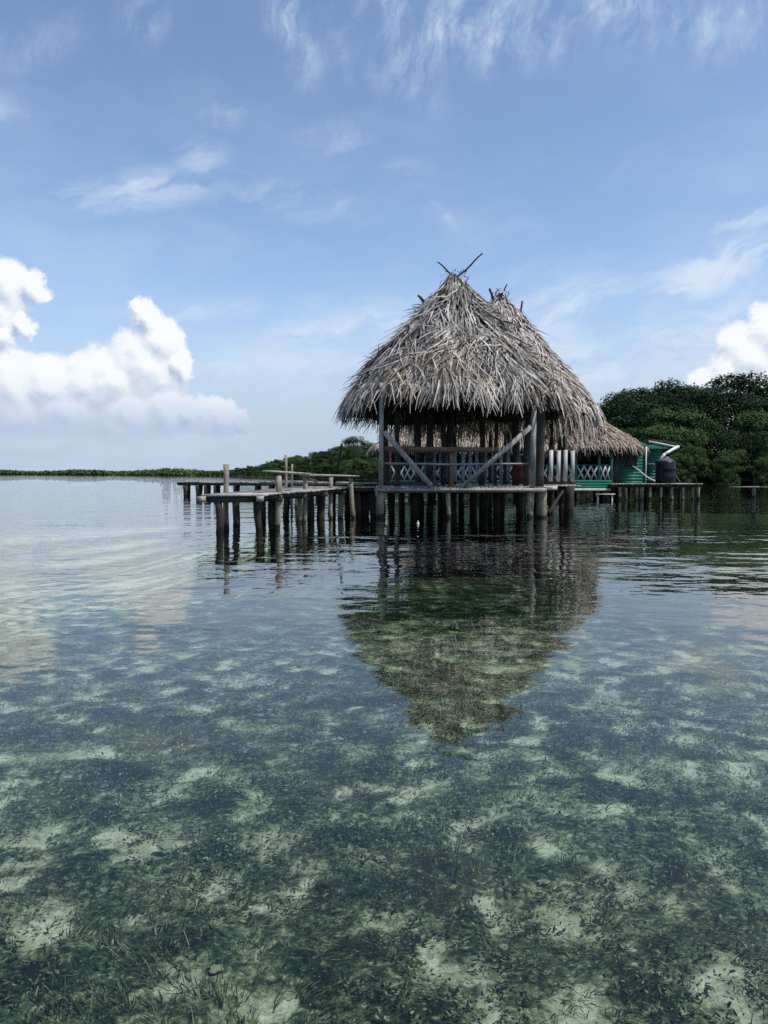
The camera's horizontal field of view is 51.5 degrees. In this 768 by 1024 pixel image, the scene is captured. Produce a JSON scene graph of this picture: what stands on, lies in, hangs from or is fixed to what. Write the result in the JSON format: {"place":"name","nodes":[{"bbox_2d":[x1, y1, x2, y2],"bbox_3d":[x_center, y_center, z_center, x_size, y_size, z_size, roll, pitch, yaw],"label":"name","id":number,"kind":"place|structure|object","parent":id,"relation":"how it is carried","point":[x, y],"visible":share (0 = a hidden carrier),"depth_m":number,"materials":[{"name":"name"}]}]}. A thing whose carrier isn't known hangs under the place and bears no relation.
{"place":"outdoors","nodes":[
{"label":"outdoors","id":0,"kind":"place"},
{"bbox_2d":[0,469,762,485],"bbox_3d":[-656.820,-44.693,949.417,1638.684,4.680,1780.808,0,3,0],"label":"shore","id":1,"kind":"structure","parent":0,"point":[705,482],"depth_m":91.27,"materials":[{"name":"green plant"}]},
{"bbox_2d":[269,463,277,469],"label":"mangrove tree","id":2,"kind":"object","parent":1,"relation":"on","point":[274,465],"visible":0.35,"depth_m":329.83,"materials":[{"name":"green plant"}]},
{"bbox_2d":[273,469,282,475],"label":"mangrove tree","id":3,"kind":"object","parent":1,"relation":"on","point":[277,474],"visible":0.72,"depth_m":294.02,"materials":[{"name":"green plant"}]},
{"bbox_2d":[276,461,287,474],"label":"mangrove tree","id":4,"kind":"object","parent":1,"relation":"on","point":[281,463],"visible":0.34,"depth_m":311.84,"materials":[{"name":"green plant"}]},
{"bbox_2d":[281,466,290,476],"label":"mangrove tree","id":5,"kind":"object","parent":1,"relation":"on","point":[283,469],"visible":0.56,"depth_m":276.92,"materials":[{"name":"green plant"}]},
{"bbox_2d":[284,460,295,466],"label":"broadleaf tree","id":6,"kind":"object","parent":1,"relation":"on","point":[290,462],"visible":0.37,"depth_m":304.35,"materials":[{"name":"green plant"}]},
{"bbox_2d":[288,457,303,469],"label":"mangrove tree","id":7,"kind":"object","parent":1,"relation":"on","point":[296,460],"visible":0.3,"depth_m":297.03,"materials":[{"name":"green plant"}]},
{"bbox_2d":[293,466,301,477],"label":"mangrove tree","id":8,"kind":"object","parent":1,"relation":"on","point":[294,475],"visible":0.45,"depth_m":261.37,"materials":[{"name":"green plant"}]},
{"bbox_2d":[294,465,306,477],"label":"mangrove tree","id":9,"kind":"object","parent":1,"relation":"on","point":[298,469],"visible":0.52,"depth_m":258.98,"materials":[{"name":"green plant"}]},
{"bbox_2d":[302,458,312,465],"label":"broadleaf tree","id":10,"kind":"object","parent":1,"relation":"on","point":[307,461],"visible":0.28,"depth_m":279.52,"materials":[{"name":"green plant"}]},
{"bbox_2d":[303,465,312,473],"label":"mangrove tree","id":11,"kind":"object","parent":1,"relation":"on","point":[308,469],"visible":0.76,"depth_m":247.03,"materials":[{"name":"green plant"}]},
{"bbox_2d":[313,466,321,477],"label":"mangrove tree","id":12,"kind":"object","parent":1,"relation":"on","point":[317,468],"visible":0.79,"depth_m":237.21,"materials":[{"name":"green plant"}]},
{"bbox_2d":[309,451,325,459],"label":"mangrove tree","id":13,"kind":"object","parent":1,"relation":"on","point":[313,456],"visible":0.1,"depth_m":294.74,"materials":[{"name":"green plant"}]},
{"bbox_2d":[311,454,329,468],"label":"broadleaf tree","id":14,"kind":"object","parent":1,"relation":"on","point":[319,456],"visible":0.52,"depth_m":261.50,"materials":[{"name":"green plant"}]},
{"bbox_2d":[319,463,329,476],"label":"mangrove tree","id":15,"kind":"object","parent":1,"relation":"on","point":[320,471],"visible":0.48,"depth_m":236.03,"materials":[{"name":"green plant"}]},
{"bbox_2d":[321,465,331,477],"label":"mangrove tree","id":16,"kind":"object","parent":1,"relation":"on","point":[326,469],"visible":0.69,"depth_m":231.81,"materials":[{"name":"green plant"}]},
{"bbox_2d":[327,446,339,459],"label":"mangrove tree","id":17,"kind":"object","parent":1,"relation":"on","point":[337,448],"visible":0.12,"depth_m":279.08,"materials":[{"name":"green plant"}]},
{"bbox_2d":[326,449,344,464],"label":"mangrove tree","id":18,"kind":"object","parent":1,"relation":"on","point":[332,452],"visible":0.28,"depth_m":248.42,"materials":[{"name":"green plant"}]},
{"bbox_2d":[331,462,340,474],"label":"mangrove tree","id":19,"kind":"object","parent":1,"relation":"on","point":[333,464],"visible":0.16,"depth_m":219.46,"materials":[{"name":"green plant"}]},
{"bbox_2d":[338,459,352,478],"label":"mangrove tree","id":20,"kind":"object","parent":1,"relation":"on","point":[342,471],"visible":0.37,"depth_m":206.68,"materials":[{"name":"green plant"}]},
{"bbox_2d":[341,450,361,461],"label":"mangrove tree","id":21,"kind":"object","parent":1,"relation":"on","point":[350,456],"visible":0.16,"depth_m":230.88,"materials":[{"name":"green plant"}]},
{"bbox_2d":[343,445,361,453],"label":"broadleaf tree","id":22,"kind":"object","parent":1,"relation":"on","point":[351,447],"visible":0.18,"depth_m":252.86,"materials":[{"name":"green plant"}]},
{"bbox_2d":[345,461,362,477],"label":"mangrove tree","id":23,"kind":"object","parent":1,"relation":"on","point":[347,465],"visible":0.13,"depth_m":201.92,"materials":[{"name":"green plant"}]},
{"bbox_2d":[342,436,368,453],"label":"broadleaf tree","id":24,"kind":"object","parent":1,"relation":"on","point":[349,440],"visible":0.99,"depth_m":231.26,"materials":[{"name":"green plant"}]},
{"bbox_2d":[346,458,365,478],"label":"mangrove tree","id":25,"kind":"object","parent":1,"relation":"on","point":[356,461],"visible":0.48,"depth_m":192.29,"materials":[{"name":"green plant"}]},
{"bbox_2d":[348,462,367,474],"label":"mangrove tree","id":26,"kind":"object","parent":1,"relation":"on","point":[353,467],"visible":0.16,"depth_m":197.35,"materials":[{"name":"green plant"}]},
{"bbox_2d":[356,451,368,459],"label":"broadleaf tree","id":27,"kind":"object","parent":1,"relation":"on","point":[363,457],"visible":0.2,"depth_m":210.64,"materials":[{"name":"green plant"}]},
{"bbox_2d":[355,461,370,478],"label":"mangrove tree","id":28,"kind":"object","parent":1,"relation":"on","point":[363,464],"visible":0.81,"depth_m":187.47,"materials":[{"name":"green plant"}]},
{"bbox_2d":[359,441,374,453],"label":"broadleaf tree","id":29,"kind":"object","parent":1,"relation":"on","point":[370,444],"visible":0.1,"depth_m":244.04,"materials":[{"name":"green plant"}]},
{"bbox_2d":[365,457,377,477],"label":"mangrove tree","id":30,"kind":"object","parent":1,"relation":"on","point":[370,461],"visible":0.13,"depth_m":184.50,"materials":[{"name":"green plant"}]},
{"bbox_2d":[365,461,383,479],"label":"mangrove tree","id":31,"kind":"object","parent":1,"relation":"on","point":[372,471],"visible":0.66,"depth_m":172.95,"materials":[{"name":"green plant"}]},
{"bbox_2d":[599,403,611,416],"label":"broadleaf tree","id":32,"kind":"object","parent":1,"relation":"on","point":[601,408],"visible":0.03,"depth_m":111.87,"materials":[{"name":"green plant"}]},
{"bbox_2d":[602,405,621,428],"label":"broadleaf tree","id":33,"kind":"object","parent":1,"relation":"on","point":[607,415],"visible":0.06,"depth_m":109.41,"materials":[{"name":"green plant"}]},
{"bbox_2d":[600,391,636,428],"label":"broadleaf tree","id":34,"kind":"object","parent":1,"relation":"on","point":[609,401],"visible":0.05,"depth_m":111.26,"materials":[{"name":"green plant"}]},
{"bbox_2d":[609,388,647,429],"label":"broadleaf tree","id":35,"kind":"object","parent":1,"relation":"on","point":[626,401],"visible":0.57,"depth_m":106.04,"materials":[{"name":"green plant"}]},
{"bbox_2d":[610,403,647,432],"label":"broadleaf tree","id":36,"kind":"object","parent":1,"relation":"on","point":[626,412],"visible":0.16,"depth_m":103.35,"materials":[{"name":"green plant"}]},
{"bbox_2d":[597,386,666,422],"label":"broadleaf tree","id":37,"kind":"object","parent":1,"relation":"on","point":[640,393],"visible":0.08,"depth_m":109.27,"materials":[{"name":"green plant"}]},
{"bbox_2d":[618,425,645,438],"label":"mangrove tree","id":38,"kind":"object","parent":1,"relation":"on","point":[635,434],"visible":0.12,"depth_m":95.17,"materials":[{"name":"green plant"}]},
{"bbox_2d":[607,400,667,432],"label":"broadleaf tree","id":39,"kind":"object","parent":1,"relation":"on","point":[629,420],"visible":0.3,"depth_m":99.74,"materials":[{"name":"green plant"}]},
{"bbox_2d":[632,392,681,431],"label":"broadleaf tree","id":40,"kind":"object","parent":1,"relation":"on","point":[663,400],"visible":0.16,"depth_m":101.00,"materials":[{"name":"green plant"}]},
{"bbox_2d":[640,421,675,441],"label":"mangrove tree","id":41,"kind":"object","parent":1,"relation":"on","point":[664,424],"visible":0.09,"depth_m":92.66,"materials":[{"name":"green plant"}]},
{"bbox_2d":[637,425,683,452],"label":"mangrove tree","id":42,"kind":"object","parent":1,"relation":"on","point":[653,432],"visible":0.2,"depth_m":90.84,"materials":[{"name":"green plant"}]},
{"bbox_2d":[613,387,717,435],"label":"broadleaf tree","id":43,"kind":"object","parent":1,"relation":"on","point":[643,391],"visible":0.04,"depth_m":108.37,"materials":[{"name":"green plant"}]},
{"bbox_2d":[647,439,686,482],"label":"mangrove tree","id":44,"kind":"object","parent":1,"relation":"on","point":[673,444],"visible":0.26,"depth_m":86.20,"materials":[{"name":"green plant"}]},
{"bbox_2d":[633,407,718,479],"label":"mangrove tree","id":45,"kind":"object","parent":1,"relation":"on","point":[685,420],"visible":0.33,"depth_m":93.46,"materials":[{"name":"green plant"}]},
{"bbox_2d":[650,389,703,404],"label":"broadleaf tree","id":46,"kind":"object","parent":1,"relation":"on","point":[671,394],"visible":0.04,"depth_m":105.72,"materials":[{"name":"green plant"}]},
{"bbox_2d":[668,453,696,482],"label":"mangrove tree","id":47,"kind":"object","parent":1,"relation":"on","point":[681,471],"visible":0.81,"depth_m":84.72,"materials":[{"name":"green plant"}]},
{"bbox_2d":[653,377,714,418],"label":"broadleaf tree","id":48,"kind":"object","parent":1,"relation":"on","point":[668,387],"visible":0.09,"depth_m":105.90,"materials":[{"name":"green plant"}]},
{"bbox_2d":[656,428,712,482],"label":"mangrove tree","id":49,"kind":"object","parent":1,"relation":"on","point":[697,438],"visible":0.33,"depth_m":89.02,"materials":[{"name":"green plant"}]},
{"bbox_2d":[674,401,699,428],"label":"broadleaf tree","id":50,"kind":"object","parent":1,"relation":"on","point":[684,408],"visible":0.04,"depth_m":99.04,"materials":[{"name":"green plant"}]},
{"bbox_2d":[676,444,712,482],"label":"mangrove tree","id":51,"kind":"object","parent":1,"relation":"on","point":[702,461],"visible":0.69,"depth_m":85.03,"materials":[{"name":"green plant"}]},
{"bbox_2d":[671,385,729,434],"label":"broadleaf tree","id":52,"kind":"object","parent":1,"relation":"on","point":[701,388],"visible":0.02,"depth_m":106.09,"materials":[{"name":"green plant"}]},
{"bbox_2d":[662,387,746,442],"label":"broadleaf tree","id":53,"kind":"object","parent":1,"relation":"on","point":[698,400],"visible":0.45,"depth_m":97.46,"materials":[{"name":"green plant"}]},
{"bbox_2d":[689,419,728,476],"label":"mangrove tree","id":54,"kind":"object","parent":1,"relation":"on","point":[708,426],"visible":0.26,"depth_m":91.56,"materials":[{"name":"green plant"}]},
{"bbox_2d":[699,430,749,479],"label":"mangrove tree","id":55,"kind":"object","parent":1,"relation":"on","point":[727,438],"visible":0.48,"depth_m":88.72,"materials":[{"name":"green plant"}]},
{"bbox_2d":[709,455,745,486],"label":"mangrove tree","id":56,"kind":"object","parent":1,"relation":"on","point":[730,460],"visible":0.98,"depth_m":82.66,"materials":[{"name":"green plant"}]},
{"bbox_2d":[709,448,756,485],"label":"mangrove tree","id":57,"kind":"object","parent":1,"relation":"on","point":[734,453],"visible":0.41,"depth_m":85.56,"materials":[{"name":"green plant"}]},
{"bbox_2d":[699,370,767,450],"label":"broadleaf tree","id":58,"kind":"object","parent":1,"relation":"on","point":[737,382],"visible":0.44,"depth_m":106.66,"materials":[{"name":"green plant"}]},
{"bbox_2d":[718,431,767,482],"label":"mangrove tree","id":59,"kind":"object","parent":1,"relation":"on","point":[754,446],"visible":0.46,"depth_m":86.62,"materials":[{"name":"green plant"}]},
{"bbox_2d":[718,393,767,442],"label":"broadleaf tree","id":60,"kind":"object","parent":1,"relation":"on","point":[756,403],"visible":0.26,"depth_m":98.71,"materials":[{"name":"green plant"}]},
{"bbox_2d":[718,385,767,427],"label":"broadleaf tree","id":61,"kind":"object","parent":1,"relation":"on","point":[743,393],"visible":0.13,"depth_m":105.41,"materials":[{"name":"green plant"}]},
{"bbox_2d":[729,408,767,476],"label":"mangrove tree","id":62,"kind":"object","parent":1,"relation":"on","point":[753,414],"visible":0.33,"depth_m":91.47,"materials":[{"name":"green plant"}]},
{"bbox_2d":[749,414,767,468],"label":"mangrove tree","id":63,"kind":"object","parent":1,"relation":"on","point":[756,424],"visible":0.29,"depth_m":90.14,"materials":[{"name":"green plant"}]},
{"bbox_2d":[750,457,767,486],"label":"mangrove tree","id":64,"kind":"object","parent":1,"relation":"on","point":[763,475],"visible":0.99,"depth_m":82.39,"materials":[{"name":"green plant"}]},
{"bbox_2d":[751,437,767,485],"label":"mangrove tree","id":65,"kind":"object","parent":1,"relation":"on","point":[764,454],"visible":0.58,"depth_m":84.19,"materials":[{"name":"green plant"}]},
{"bbox_2d":[0,496,767,1023],"bbox_3d":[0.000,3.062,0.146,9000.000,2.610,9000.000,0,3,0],"label":"seabed","id":66,"kind":"structure","parent":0,"point":[186,620],"depth_m":4.74,"materials":[{"name":"green sand"}]},
{"bbox_2d":[156,840,172,853],"bbox_3d":[-1.054,1.607,3.825,0.087,0.033,0.067,20,29,33],"label":"coral stone","id":67,"kind":"object","parent":66,"relation":"on","point":[165,847],"visible":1,"depth_m":3.81,"materials":[{"name":"beige stone"}]},
{"bbox_2d":[208,964,223,973],"bbox_3d":[-0.608,1.655,2.879,0.057,0.025,0.050,1,-1,-7],"label":"coral stone","id":68,"kind":"object","parent":66,"relation":"on","point":[214,969],"visible":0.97,"depth_m":2.87,"materials":[{"name":"grey stone"}]},
{"bbox_2d":[284,455,286,487],"bbox_3d":[-3.214,-0.401,26.005,0.134,2.921,0.138,0,3,0],"label":"wooden pole","id":69,"kind":"object","parent":66,"relation":"on","point":[285,456],"visible":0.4,"depth_m":25.91,"materials":[{"name":"grey wood"}]},
{"bbox_2d":[197,470,375,595],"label":"wooden pier","id":70,"kind":"structure","parent":66,"relation":"on","point":[360,501],"depth_m":21.27,"materials":[{"name":"grey wood"}]},
{"bbox_2d":[291,464,292,512],"bbox_3d":[-3.073,-0.286,26.608,0.104,2.634,0.090,0,3,0],"label":"wooden pole","id":71,"kind":"object","parent":66,"relation":"on","point":[291,486],"visible":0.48,"depth_m":26.57,"materials":[{"name":"grey wood"}]},
{"bbox_2d":[327,443,342,527],"bbox_3d":[-1.645,-0.548,25.417,0.676,3.287,0.123,0,3,0],"label":"wooden pole","id":72,"kind":"object","parent":66,"relation":"on","point":[337,465],"visible":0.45,"depth_m":25.33,"materials":[{"name":"brown wood"}]},
{"bbox_2d":[374,855,385,861],"bbox_3d":[-0.017,1.615,3.709,0.062,0.028,0.062,-3,-10,41],"label":"coral stone","id":73,"kind":"object","parent":66,"relation":"on","point":[379,858],"visible":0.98,"depth_m":3.69,"materials":[{"name":"beige stone"}]},
{"bbox_2d":[0,667,767,1023],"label":"seagrass","id":74,"kind":"object","parent":66,"relation":"on","point":[558,815],"visible":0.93,"depth_m":3.89,"materials":[{"name":"green plant"}]},
{"bbox_2d":[333,253,580,578],"bbox_3d":[2.431,-2.846,24.964,8.220,10.327,5.869,0,3,0],"label":"thatched hut","id":75,"kind":"object","parent":66,"relation":"on","point":[452,353],"visible":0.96,"depth_m":23.72,"materials":[{"name":"brown plant"}]},
{"bbox_2d":[404,284,606,569],"bbox_3d":[4.533,-3.262,31.113,7.603,11.073,7.936,0,3,0],"label":"thatched hut","id":76,"kind":"object","parent":66,"relation":"on","point":[589,411],"visible":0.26,"depth_m":29.25,"materials":[{"name":"brown plant"}]},
{"bbox_2d":[366,418,649,545],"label":"thatched house","id":77,"kind":"structure","parent":66,"relation":"on","point":[617,456],"depth_m":40.55,"materials":[{"name":"green paint"}]},
{"bbox_2d":[613,451,618,482],"bbox_3d":[11.920,-2.349,41.035,0.360,1.820,0.050,0,3,0],"label":"door","id":78,"kind":"structure","parent":77,"relation":"in","point":[615,458],"depth_m":41.01,"materials":[{"name":"brown wood"}]},
{"bbox_2d":[624,454,636,467],"bbox_3d":[12.707,-2.642,41.076,0.670,0.720,0.070,0,3,0],"label":"window","id":79,"kind":"structure","parent":77,"relation":"in","point":[629,462],"depth_m":41.06,"materials":[{"name":"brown wood"}]},
{"bbox_2d":[646,445,668,481],"bbox_3d":[14.688,-2.727,44.195,1.244,2.104,2.851,0,3,0],"label":"lean to","id":80,"kind":"object","parent":77,"relation":"attached to","point":[655,456],"visible":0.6,"depth_m":43.12,"materials":[{"name":"green paint"}]},
{"bbox_2d":[649,441,679,458],"bbox_3d":[14.418,-3.207,41.289,1.571,1.056,1.026,2,3,31],"label":"downpipe","id":81,"kind":"object","parent":77,"relation":"attached to","point":[670,450],"visible":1,"depth_m":41.19,"materials":[{"name":"white plastic"}]},
{"bbox_2d":[537,878,550,884],"bbox_3d":[0.703,1.625,3.497,0.063,0.023,0.047,-4,-6,-3],"label":"coral stone","id":82,"kind":"object","parent":66,"relation":"on","point":[543,881],"visible":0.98,"depth_m":3.49,"materials":[{"name":"beige stone"}]},
{"bbox_2d":[609,483,702,538],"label":"wooden jetty","id":83,"kind":"object","parent":66,"relation":"on","point":[643,489],"visible":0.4,"depth_m":39.89,"materials":[{"name":"grey wood"}]},
{"bbox_2d":[655,457,680,482],"bbox_3d":[14.538,-2.165,40.943,1.168,1.370,1.040,0,3,0],"label":"water tank","id":84,"kind":"object","parent":83,"relation":"on","point":[665,469],"visible":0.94,"depth_m":40.54,"materials":[{"name":"black"}]},
{"bbox_2d":[731,486,767,497],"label":"plank bridge","id":85,"kind":"structure","parent":66,"relation":"on","point":[753,492],"depth_m":43.93,"materials":[{"name":"grey wood"}]},
{"bbox_2d":[0,475,767,595],"bbox_3d":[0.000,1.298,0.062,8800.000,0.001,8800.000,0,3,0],"label":"water","id":86,"kind":"structure","parent":0,"point":[123,511],"depth_m":18.67,"materials":[{"name":"blue liquid"}]},
{"bbox_2d":[0,468,221,475],"bbox_3d":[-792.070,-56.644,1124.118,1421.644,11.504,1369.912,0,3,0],"label":"mangroves","id":87,"kind":"object","parent":86,"relation":"on","point":[177,472],"visible":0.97,"depth_m":723.71,"materials":[{"name":"green plant"}]},
{"bbox_2d":[223,464,230,571],"bbox_3d":[-3.705,0.142,18.740,0.182,2.530,0.180,0,3,0],"label":"wooden pole","id":88,"kind":"object","parent":86,"relation":"in","point":[226,490],"visible":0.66,"depth_m":18.69,"materials":[{"name":"grey wood"}]},
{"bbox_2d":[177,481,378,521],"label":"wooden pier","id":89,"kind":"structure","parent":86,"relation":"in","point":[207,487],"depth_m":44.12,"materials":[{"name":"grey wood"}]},
{"bbox_2d":[595,494,614,499],"bbox_3d":[10.980,-0.494,39.524,0.955,0.818,0.145,0,3,0],"label":"landing step","id":90,"kind":"object","parent":86,"relation":"in","point":[605,494],"visible":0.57,"depth_m":39.43,"materials":[{"name":"grey wood"}]},
{"bbox_2d":[0,0,767,472],"label":"sky","id":91,"kind":"structure","parent":0,"point":[213,212],"materials":[{"name":"blue"}]}
]}

